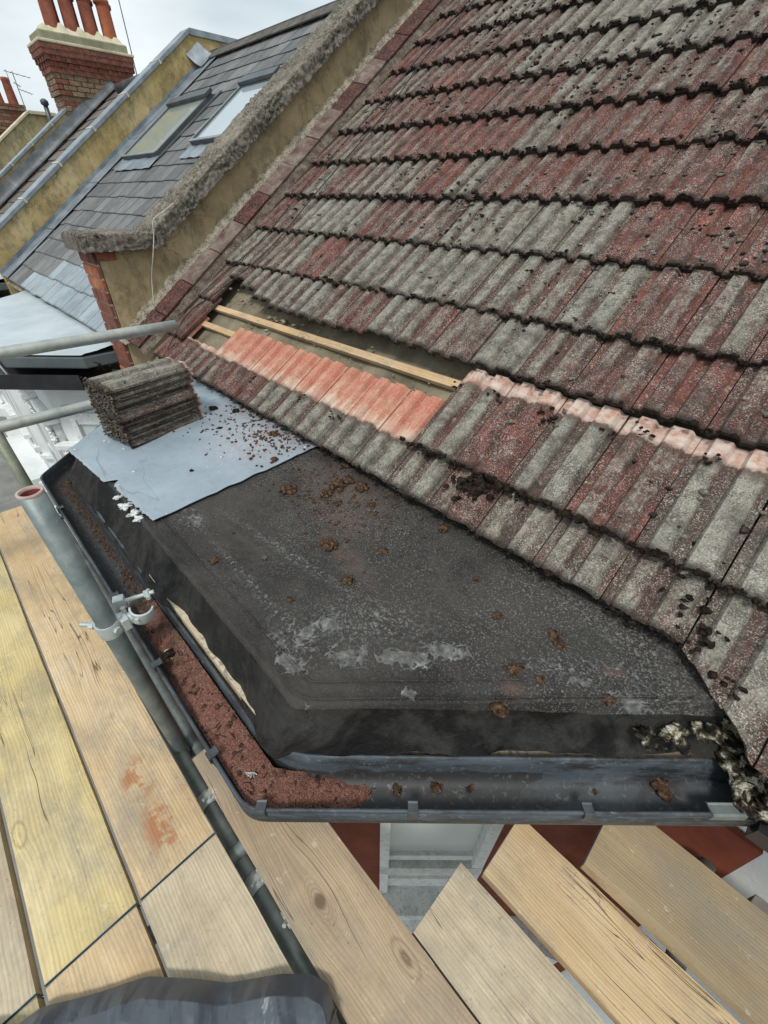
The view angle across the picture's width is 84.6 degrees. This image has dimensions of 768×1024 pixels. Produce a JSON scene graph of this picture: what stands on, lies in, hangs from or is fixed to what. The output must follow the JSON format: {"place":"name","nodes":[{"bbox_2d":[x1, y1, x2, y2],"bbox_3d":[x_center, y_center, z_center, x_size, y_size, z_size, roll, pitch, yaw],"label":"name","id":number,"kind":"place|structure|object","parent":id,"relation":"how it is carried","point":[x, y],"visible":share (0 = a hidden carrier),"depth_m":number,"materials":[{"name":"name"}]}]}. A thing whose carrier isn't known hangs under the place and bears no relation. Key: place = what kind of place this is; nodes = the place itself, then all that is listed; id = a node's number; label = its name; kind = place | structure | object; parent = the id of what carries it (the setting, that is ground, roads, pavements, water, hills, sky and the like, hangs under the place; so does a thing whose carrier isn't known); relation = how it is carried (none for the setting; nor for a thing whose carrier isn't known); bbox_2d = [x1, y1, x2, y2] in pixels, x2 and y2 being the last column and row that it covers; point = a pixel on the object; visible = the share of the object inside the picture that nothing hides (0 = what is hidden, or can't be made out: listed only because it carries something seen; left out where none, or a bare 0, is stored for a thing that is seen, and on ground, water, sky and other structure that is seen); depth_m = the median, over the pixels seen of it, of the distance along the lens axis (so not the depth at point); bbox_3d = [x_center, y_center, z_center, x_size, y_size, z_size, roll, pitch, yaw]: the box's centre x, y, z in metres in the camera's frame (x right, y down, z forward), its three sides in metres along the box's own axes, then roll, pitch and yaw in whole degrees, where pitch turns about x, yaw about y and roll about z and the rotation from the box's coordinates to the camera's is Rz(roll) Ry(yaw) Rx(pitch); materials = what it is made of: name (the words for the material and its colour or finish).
{"place":"outdoors","nodes":[
{"label":"outdoors","id":0,"kind":"place"},
{"bbox_2d":[3,69,31,110],"bbox_3d":[-10.181,-11.662,12.069,0.568,1.320,0.240,-30,47,-35],"label":"tv aerial","id":1,"kind":"object","parent":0,"point":[18,85],"visible":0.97,"depth_m":11.81,"materials":[{"name":"grey metal"}]},
{"bbox_2d":[0,110,55,170],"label":"fourth party wall","id":2,"kind":"structure","parent":0,"point":[21,131],"depth_m":10.78,"materials":[{"name":"beige paint"}]},
{"bbox_2d":[0,77,25,135],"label":"distant chimney","id":3,"kind":"object","parent":2,"relation":"on","point":[12,110],"visible":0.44,"depth_m":13.13,"materials":[{"name":"red brick"}]},
{"bbox_2d":[0,320,177,359],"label":"guard rail","id":4,"kind":"object","parent":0,"point":[36,347],"visible":1,"depth_m":1.89,"materials":[{"name":"silver metal"}]},
{"bbox_2d":[0,0,334,113],"label":"sky","id":5,"kind":"structure","parent":0,"point":[151,25],"materials":[{"name":"white"}]},
{"bbox_2d":[0,417,477,1022],"bbox_3d":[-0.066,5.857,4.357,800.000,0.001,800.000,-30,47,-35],"label":"ground","id":6,"kind":"structure","parent":0,"point":[10,487],"depth_m":6.83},
{"bbox_2d":[0,390,20,436],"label":"neighbour bay","id":7,"kind":"object","parent":6,"relation":"on","point":[3,413],"visible":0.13,"depth_m":9.61,"materials":[{"name":"white paint"}]},
{"bbox_3d":[-8.275,-7.812,9.622,3.904,2.845,3.964,-30,47,-35],"label":"distant slate roof","id":8,"kind":"object","parent":7,"relation":"on","visible":0},
{"bbox_2d":[40,98,51,120],"bbox_3d":[-7.067,-8.253,8.984,0.150,0.790,0.150,-30,47,-35],"label":"vent pipe","id":9,"kind":"object","parent":8,"relation":"on","point":[44,102],"visible":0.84,"depth_m":8.81,"materials":[{"name":"grey metal"}]},
{"bbox_2d":[27,0,134,132],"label":"brick chimney","id":10,"kind":"object","parent":8,"relation":"on","point":[76,64],"visible":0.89,"depth_m":7.98,"materials":[{"name":"red brick"}]},
{"bbox_2d":[118,0,136,74],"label":"thin pole","id":11,"kind":"object","parent":10,"relation":"attached to","point":[127,34],"depth_m":8.37,"materials":[{"name":"grey metal"}]},
{"bbox_2d":[0,433,32,488],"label":"scaffold upright","id":12,"kind":"object","parent":6,"relation":"on","point":[14,465],"visible":0.09,"depth_m":1.93,"materials":[{"name":"grey metal"}]},
{"bbox_2d":[0,400,98,432],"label":"guard rail","id":13,"kind":"object","parent":12,"relation":"attached to","point":[40,417],"visible":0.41,"depth_m":1.94,"materials":[{"name":"silver metal"}]},
{"bbox_2d":[0,106,72,208],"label":"third party wall","id":14,"kind":"structure","parent":6,"relation":"on","point":[33,144],"depth_m":8.10,"materials":[{"name":"grey concrete"}]},
{"bbox_2d":[0,274,73,534],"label":"neighbour bay","id":15,"kind":"object","parent":6,"relation":"on","point":[32,452],"visible":0.18,"depth_m":7.26,"materials":[{"name":"white plastic"}]},
{"bbox_2d":[0,74,138,280],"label":"roof","id":16,"kind":"structure","parent":15,"relation":"on","point":[45,149],"depth_m":8.12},
{"bbox_2d":[0,290,120,555],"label":"neighbour bay","id":17,"kind":"object","parent":6,"relation":"on","point":[40,382],"visible":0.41,"depth_m":3.49,"materials":[{"name":"white paint"}]},
{"bbox_2d":[39,423,58,460],"bbox_3d":[-3.872,-0.701,4.989,0.040,1.500,0.050,-30,47,-35],"label":"window frame","id":18,"kind":"structure","parent":17,"relation":"in","point":[39,423],"depth_m":4.87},
{"bbox_2d":[70,419,84,439],"bbox_3d":[-2.587,-0.293,3.874,0.045,1.200,0.045,1,37,0],"label":"window frame","id":19,"kind":"structure","parent":17,"relation":"in","point":[78,429],"depth_m":3.55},
{"bbox_2d":[0,0,341,347],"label":"slate roof","id":20,"kind":"structure","parent":17,"relation":"on","point":[44,264],"depth_m":4.88,"materials":[{"name":"grey tile"}]},
{"bbox_2d":[113,87,221,170],"bbox_3d":[-2.696,-4.673,5.190,1.071,0.766,1.200,-30,47,-35],"label":"skylight","id":21,"kind":"object","parent":20,"relation":"on","point":[165,130],"visible":0.95,"depth_m":5.08,"materials":[{"name":"frosted green glass"},{"name":"dark grey metal"},{"name":"lead"}]},
{"bbox_2d":[179,65,279,157],"bbox_3d":[-1.536,-4.048,4.299,1.005,0.719,0.780,-30,47,-35],"label":"skylight","id":22,"kind":"object","parent":20,"relation":"on","point":[214,126],"visible":0.65,"depth_m":4.30,"materials":[{"name":"dark grey metal"},{"name":"glass"}]},
{"bbox_2d":[15,485,192,757],"bbox_3d":[-0.762,2.687,2.903,0.049,6.809,0.055,-30,47,-35],"label":"scaffold upright","id":23,"kind":"object","parent":6,"relation":"on","point":[37,505],"visible":0.55,"depth_m":1.04,"materials":[{"name":"grey metal"}]},
{"bbox_2d":[79,588,154,640],"bbox_3d":[-0.719,0.283,1.153,0.192,0.068,0.098,-24,43,-30],"label":"scaffold coupler","id":24,"kind":"object","parent":23,"relation":"attached to","point":[126,620],"visible":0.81,"depth_m":1.14,"materials":[{"name":"metal"}]},
{"bbox_2d":[62,519,204,756],"bbox_3d":[0.009,1.323,1.014,0.048,0.051,6.000,-30,46,-35],"label":"ledger tube","id":25,"kind":"object","parent":23,"relation":"attached to","point":[189,734],"visible":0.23,"depth_m":1.78,"materials":[{"name":"grey metal"}]},
{"bbox_2d":[141,699,346,1023],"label":"ledger tube","id":26,"kind":"object","parent":23,"relation":"attached to","point":[294,953],"visible":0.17,"depth_m":1.24,"materials":[{"name":"grey metal"}]},
{"bbox_2d":[197,788,215,813],"bbox_3d":[-0.586,0.958,1.411,0.069,0.085,0.046,-30,47,-35],"label":"ledger coupler","id":27,"kind":"object","parent":26,"relation":"attached to","point":[205,798],"visible":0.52,"depth_m":1.39,"materials":[{"name":"metal"}]},
{"bbox_2d":[244,869,264,897],"bbox_3d":[-0.375,1.087,1.241,0.069,0.085,0.046,-30,47,-35],"label":"ledger coupler","id":28,"kind":"object","parent":26,"relation":"attached to","point":[254,882],"visible":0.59,"depth_m":1.23,"materials":[{"name":"metal"}]},
{"bbox_2d":[280,912,289,928],"bbox_3d":[-0.269,1.144,1.186,0.069,0.085,0.046,-30,47,-35],"label":"ledger coupler","id":29,"kind":"object","parent":26,"relation":"attached to","point":[284,924],"visible":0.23,"depth_m":1.16,"materials":[{"name":"metal"}]},
{"bbox_2d":[192,749,477,1023],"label":"scaffold board","id":30,"kind":"object","parent":26,"relation":"on","point":[370,960],"visible":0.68,"depth_m":1.12,"materials":[{"name":"beige wood"}]},
{"bbox_2d":[0,27,237,294],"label":"party wall","id":31,"kind":"structure","parent":6,"relation":"on","point":[58,183],"depth_m":5.65,"materials":[{"name":"beige paint"}]},
{"bbox_2d":[61,0,454,368],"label":"party wall","id":32,"kind":"structure","parent":6,"relation":"on","point":[243,175],"depth_m":3.00,"materials":[{"name":"beige paint"}]},
{"bbox_2d":[151,203,173,302],"bbox_3d":[-1.531,-1.603,2.886,0.403,0.825,0.083,-30,47,-35],"label":"white cable","id":33,"kind":"object","parent":32,"relation":"attached to","point":[153,247],"visible":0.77,"depth_m":2.76,"materials":[{"name":"white plastic"}]},
{"bbox_2d":[329,750,767,1023],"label":"house front","id":34,"kind":"structure","parent":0,"point":[409,869],"depth_m":1.81,"materials":[{"name":"red brick"}]},
{"bbox_2d":[70,424,724,759],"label":"bay flat roof","id":35,"kind":"structure","parent":34,"relation":"on","point":[350,691],"depth_m":1.12,"materials":[{"name":"black fabric"}]},
{"bbox_2d":[112,495,122,499],"bbox_3d":[-1.015,-0.058,1.619,0.047,0.012,0.031,-30,47,-35],"label":"foam lump","id":36,"kind":"object","parent":35,"relation":"on","point":[117,497],"visible":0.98,"depth_m":1.61,"materials":[{"name":"white plastic"}]},
{"bbox_2d":[118,501,133,510],"bbox_3d":[-0.958,-0.024,1.573,0.058,0.016,0.057,-30,47,-35],"label":"foam lump","id":37,"kind":"object","parent":35,"relation":"on","point":[124,506],"visible":0.98,"depth_m":1.56,"materials":[{"name":"white plastic"}]},
{"bbox_2d":[126,509,140,516],"bbox_3d":[-0.909,0.006,1.535,0.038,0.013,0.046,9,37,11],"label":"foam lump","id":38,"kind":"object","parent":35,"relation":"on","point":[133,512],"visible":0.99,"depth_m":1.53,"materials":[{"name":"white plastic"}]},
{"bbox_2d":[132,515,143,521],"bbox_3d":[-0.878,0.023,1.510,0.036,0.011,0.041,-12,38,-16],"label":"foam lump","id":39,"kind":"object","parent":35,"relation":"on","point":[138,518],"visible":1,"depth_m":1.51,"materials":[{"name":"white plastic"}]},
{"bbox_2d":[67,376,316,520],"bbox_3d":[-1.089,-0.447,2.092,0.835,0.049,1.516,-30,47,-35],"label":"grey sheet","id":40,"kind":"object","parent":35,"relation":"on","point":[166,462],"visible":0.64,"depth_m":1.82,"materials":[{"name":"grey metal"}]},
{"bbox_2d":[81,357,205,448],"bbox_3d":[-1.093,-0.520,1.962,0.227,0.297,0.418,23,42,27],"label":"tile stack","id":41,"kind":"object","parent":40,"relation":"on","point":[141,404],"visible":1,"depth_m":1.89,"materials":[{"name":"concrete"}]},
{"bbox_2d":[74,406,305,513],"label":"white flakes","id":42,"kind":"object","parent":40,"relation":"on","point":[221,456],"visible":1,"depth_m":1.82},
{"bbox_2d":[209,406,217,410],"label":"moss clump","id":43,"kind":"object","parent":40,"relation":"on","point":[211,408],"visible":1,"depth_m":2.18,"materials":[{"name":"black plant"}]},
{"bbox_2d":[268,430,279,436],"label":"moss clump","id":44,"kind":"object","parent":40,"relation":"on","point":[273,433],"visible":1,"depth_m":1.94,"materials":[{"name":"brown plant"}]},
{"bbox_2d":[209,556,220,564],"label":"moss clump","id":45,"kind":"object","parent":35,"relation":"on","point":[213,560],"visible":1,"depth_m":1.33,"materials":[{"name":"brown plant"}]},
{"bbox_2d":[278,482,296,494],"bbox_3d":[-0.367,-0.089,1.626,0.068,0.034,0.075,-30,47,-35],"label":"moss clump","id":46,"kind":"object","parent":35,"relation":"on","point":[288,488],"visible":1,"depth_m":1.61,"materials":[{"name":"brown plant"}]},
{"bbox_2d":[319,489,332,497],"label":"moss clump","id":47,"kind":"object","parent":35,"relation":"on","point":[324,493],"visible":1,"depth_m":1.59,"materials":[{"name":"brown plant"}]},
{"bbox_2d":[320,537,338,551],"bbox_3d":[-0.177,0.104,1.377,0.060,0.031,0.069,-12,39,-17],"label":"moss clump","id":48,"kind":"object","parent":35,"relation":"on","point":[329,544],"visible":1,"depth_m":1.36,"materials":[{"name":"brown plant"}]},
{"bbox_2d":[332,500,340,505],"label":"moss clump","id":49,"kind":"object","parent":35,"relation":"on","point":[336,502],"visible":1,"depth_m":1.55,"materials":[{"name":"brown plant"}]},
{"bbox_2d":[329,478,344,490],"bbox_3d":[-0.183,-0.107,1.633,0.064,0.032,0.077,-1,37,-3],"label":"moss clump","id":50,"kind":"object","parent":35,"relation":"on","point":[338,484],"visible":1,"depth_m":1.62,"materials":[{"name":"brown plant"}]},
{"bbox_2d":[340,461,351,468],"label":"moss clump","id":51,"kind":"object","parent":35,"relation":"on","point":[345,464],"visible":0.97,"depth_m":1.74,"materials":[{"name":"brown plant"}]},
{"bbox_2d":[339,574,355,584],"bbox_3d":[-0.107,0.201,1.251,0.042,0.022,0.044,-30,47,-35],"label":"moss clump","id":52,"kind":"object","parent":35,"relation":"on","point":[348,580],"visible":1,"depth_m":1.24,"materials":[{"name":"brown plant"}]},
{"bbox_2d":[342,476,355,483],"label":"moss clump","id":53,"kind":"object","parent":35,"relation":"on","point":[349,480],"visible":1,"depth_m":1.65,"materials":[{"name":"brown plant"}]},
{"bbox_2d":[172,391,531,692],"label":"moss crumbs","id":54,"kind":"object","parent":35,"relation":"on","point":[393,507],"visible":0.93,"depth_m":1.62,"materials":[{"name":"brown plant"}]},
{"bbox_2d":[355,482,368,492],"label":"moss clump","id":55,"kind":"object","parent":35,"relation":"on","point":[362,486],"visible":1,"depth_m":1.61,"materials":[{"name":"brown plant"}]},
{"bbox_2d":[378,546,388,554],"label":"moss clump","id":56,"kind":"object","parent":35,"relation":"on","point":[382,550],"visible":1,"depth_m":1.34,"materials":[{"name":"brown plant"}]},
{"bbox_2d":[40,452,761,826],"bbox_3d":[-0.558,0.265,1.459,3.052,0.095,0.762,24,43,28],"label":"rain gutter","id":57,"kind":"object","parent":35,"relation":"attached to","point":[542,790],"visible":0.74,"depth_m":0.99,"materials":[{"name":"grey plastic"}]},
{"bbox_2d":[60,478,371,807],"bbox_3d":[-0.781,0.241,1.499,0.303,0.066,2.140,-30,47,-35],"label":"gutter grit","id":58,"kind":"object","parent":57,"relation":"on","point":[282,788],"visible":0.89,"depth_m":1.05,"materials":[{"name":"brown gravel"}]},
{"bbox_2d":[162,648,175,659],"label":"moss clump","id":59,"kind":"object","parent":58,"relation":"on","point":[168,654],"visible":1,"depth_m":1.23,"materials":[{"name":"black plant"}]},
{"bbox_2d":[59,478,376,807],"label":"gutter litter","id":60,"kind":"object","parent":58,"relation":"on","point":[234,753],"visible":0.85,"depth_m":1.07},
{"bbox_2d":[245,772,256,777],"bbox_3d":[-0.301,0.599,0.961,0.018,0.021,0.022,-30,47,-35],"label":"white straw","id":61,"kind":"object","parent":60,"relation":"on","point":[250,773],"visible":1,"depth_m":0.96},
{"bbox_2d":[392,783,401,795],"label":"moss clump","id":62,"kind":"object","parent":57,"relation":"in","point":[396,788],"visible":1,"depth_m":0.99,"materials":[{"name":"brown plant"}]},
{"bbox_2d":[430,782,442,794],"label":"moss clump","id":63,"kind":"object","parent":57,"relation":"in","point":[436,787],"visible":1,"depth_m":0.99,"materials":[{"name":"brown plant"}]},
{"bbox_2d":[465,784,473,793],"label":"moss clump","id":64,"kind":"object","parent":57,"relation":"in","point":[469,788],"visible":1,"depth_m":0.99,"materials":[{"name":"brown plant"}]},
{"bbox_2d":[650,777,674,801],"bbox_3d":[0.655,0.652,1.000,0.049,0.026,0.056,5,37,6],"label":"moss clump","id":65,"kind":"object","parent":57,"relation":"on","point":[660,785],"visible":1,"depth_m":0.99,"materials":[{"name":"brown plant"}]},
{"bbox_2d":[745,821,767,852],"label":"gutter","id":66,"kind":"object","parent":57,"relation":"attached to","point":[757,834],"visible":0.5,"depth_m":0.92,"materials":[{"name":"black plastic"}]},
{"bbox_2d":[438,523,450,532],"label":"moss clump","id":67,"kind":"object","parent":35,"relation":"on","point":[445,527],"visible":1,"depth_m":1.42,"materials":[{"name":"brown plant"}]},
{"bbox_2d":[493,611,503,619],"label":"moss clump","id":68,"kind":"object","parent":35,"relation":"on","point":[498,615],"visible":1,"depth_m":1.14,"materials":[{"name":"brown plant"}]},
{"bbox_2d":[490,697,508,717],"bbox_3d":[0.259,0.437,0.943,0.045,0.020,0.044,-30,47,-35],"label":"moss clump","id":69,"kind":"object","parent":35,"relation":"on","point":[500,709],"visible":1,"depth_m":0.94,"materials":[{"name":"brown plant"}]},
{"bbox_2d":[506,662,523,676],"bbox_3d":[0.315,0.377,1.013,0.045,0.021,0.037,1,37,1],"label":"moss clump","id":70,"kind":"object","parent":35,"relation":"on","point":[515,668],"visible":1,"depth_m":1.01,"materials":[{"name":"brown plant"}]},
{"bbox_2d":[534,675,545,684],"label":"moss clump","id":71,"kind":"object","parent":35,"relation":"on","point":[539,679],"visible":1,"depth_m":0.99,"materials":[{"name":"brown plant"}]},
{"bbox_2d":[547,628,562,641],"bbox_3d":[0.438,0.318,1.086,0.043,0.019,0.041,-30,47,-35],"label":"moss clump","id":72,"kind":"object","parent":35,"relation":"on","point":[553,634],"visible":1,"depth_m":1.08,"materials":[{"name":"brown plant"}]},
{"bbox_2d":[553,640,566,650],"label":"moss clump","id":73,"kind":"object","parent":35,"relation":"on","point":[559,644],"visible":1,"depth_m":1.06,"materials":[{"name":"brown plant"}]},
{"bbox_2d":[603,693,615,705],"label":"moss clump","id":74,"kind":"object","parent":35,"relation":"on","point":[609,702],"visible":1,"depth_m":0.95,"materials":[{"name":"brown plant"}]},
{"bbox_2d":[632,720,733,757],"bbox_3d":[0.663,0.497,0.931,0.219,0.017,0.080,-4,37,-6],"label":"mortar debris","id":75,"kind":"object","parent":35,"relation":"on","point":[675,732],"visible":1,"depth_m":0.93,"materials":[{"name":"grey concrete"}]},
{"bbox_2d":[379,823,503,919],"bbox_3d":[0.220,1.716,2.011,0.537,2.050,0.178,1,37,0],"label":"window","id":76,"kind":"structure","parent":34,"relation":"in","point":[411,854],"depth_m":1.94,"materials":[{"name":"white glass"}]},
{"bbox_2d":[148,0,767,778],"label":"tiled roof","id":77,"kind":"structure","parent":34,"relation":"on","point":[520,246],"depth_m":1.66,"materials":[{"name":"red tile"}]},
{"bbox_2d":[167,0,473,349],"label":"verge","id":78,"kind":"structure","parent":77,"relation":"attached to","point":[318,189],"depth_m":2.73,"materials":[{"name":"grey concrete"}]},
{"bbox_2d":[179,0,469,315],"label":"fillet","id":79,"kind":"object","parent":77,"relation":"attached to","point":[327,160],"visible":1,"depth_m":2.84,"materials":[{"name":"grey concrete"}]},
{"bbox_2d":[227,295,469,390],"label":"mortar crumbs","id":80,"kind":"object","parent":77,"relation":"on","point":[269,318],"visible":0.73,"depth_m":2.38,"materials":[{"name":"concrete"}]},
{"bbox_2d":[714,715,767,826],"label":"broken mortar","id":81,"kind":"object","parent":77,"relation":"attached to","point":[747,782],"visible":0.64,"depth_m":0.93,"materials":[{"name":"grey concrete"}]},
{"bbox_3d":[-0.511,1.538,0.706,0.048,0.048,6.200,-30,47,-35],"label":"ledger tube","id":82,"kind":"object","parent":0,"visible":0},
{"bbox_2d":[0,808,43,1023],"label":"scaffold board","id":83,"kind":"object","parent":82,"relation":"on","point":[20,986],"visible":0.98,"depth_m":1.08,"materials":[{"name":"beige wood"}]},
{"bbox_2d":[148,840,246,944],"bbox_3d":[-0.515,1.082,1.239,2.180,0.048,0.048,-30,47,-35],"label":"transom tube","id":84,"kind":"object","parent":82,"relation":"on","point":[236,852],"visible":0.08,"depth_m":1.27,"materials":[{"name":"grey metal"}]},
{"bbox_2d":[665,856,715,971],"bbox_3d":[0.203,1.519,0.662,2.180,0.048,0.048,-30,47,-35],"label":"transom tube","id":85,"kind":"object","parent":82,"relation":"on","point":[707,863],"visible":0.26,"depth_m":1.25,"materials":[{"name":"metal"}]},
{"bbox_2d":[6,996,45,1023],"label":"scaffold board","id":86,"kind":"object","parent":85,"relation":"on","point":[34,1004],"visible":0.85,"depth_m":1.00,"materials":[{"name":"brown wood"}]},
{"bbox_2d":[44,905,167,1004],"bbox_3d":[-0.023,1.574,0.516,0.214,0.042,2.066,-30,47,-35],"label":"scaffold board","id":87,"kind":"object","parent":85,"relation":"on","point":[123,950],"visible":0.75,"depth_m":1.06,"materials":[{"name":"beige wood"}]},
{"bbox_2d":[140,834,293,981],"bbox_3d":[0.139,1.479,0.645,0.222,0.042,2.066,-30,47,-35],"label":"scaffold board","id":88,"kind":"object","parent":85,"relation":"on","point":[206,920],"visible":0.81,"depth_m":1.12,"materials":[{"name":"beige wood"}]},
{"bbox_2d":[19,974,338,1023],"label":"plastic sheet","id":89,"kind":"object","parent":88,"relation":"on","point":[290,999],"visible":1,"depth_m":0.97,"materials":[{"name":"grey plastic"}]},
{"bbox_2d":[412,862,605,1023],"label":"scaffold board","id":90,"kind":"object","parent":85,"relation":"on","point":[493,964],"visible":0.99,"depth_m":1.07,"materials":[{"name":"beige wood"}]},
{"bbox_2d":[481,824,739,1023],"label":"scaffold board","id":91,"kind":"object","parent":85,"relation":"on","point":[617,964],"visible":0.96,"depth_m":1.10,"materials":[{"name":"beige wood"}]},
{"bbox_2d":[580,825,767,1023],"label":"scaffold board","id":92,"kind":"object","parent":85,"relation":"on","point":[704,924],"visible":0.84,"depth_m":1.12,"materials":[{"name":"beige wood"}]},
{"bbox_2d":[747,894,767,914],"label":"grey timber","id":93,"kind":"object","parent":92,"relation":"attached to","point":[760,903],"visible":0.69,"depth_m":1.14,"materials":[{"name":"grey wood"}]},
{"bbox_3d":[-2.135,0.095,2.540,2.180,0.048,0.048,-30,47,-35],"label":"transom tube","id":94,"kind":"object","parent":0,"visible":0},
{"bbox_2d":[0,551,140,986],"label":"scaffold board","id":95,"kind":"object","parent":94,"relation":"on","point":[80,896],"visible":0.98,"depth_m":1.31,"materials":[{"name":"brown wood"}]},
{"bbox_2d":[0,506,215,899],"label":"scaffold board","id":96,"kind":"object","parent":94,"relation":"on","point":[161,826],"visible":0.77,"depth_m":1.53,"materials":[{"name":"beige wood"}]}
]}

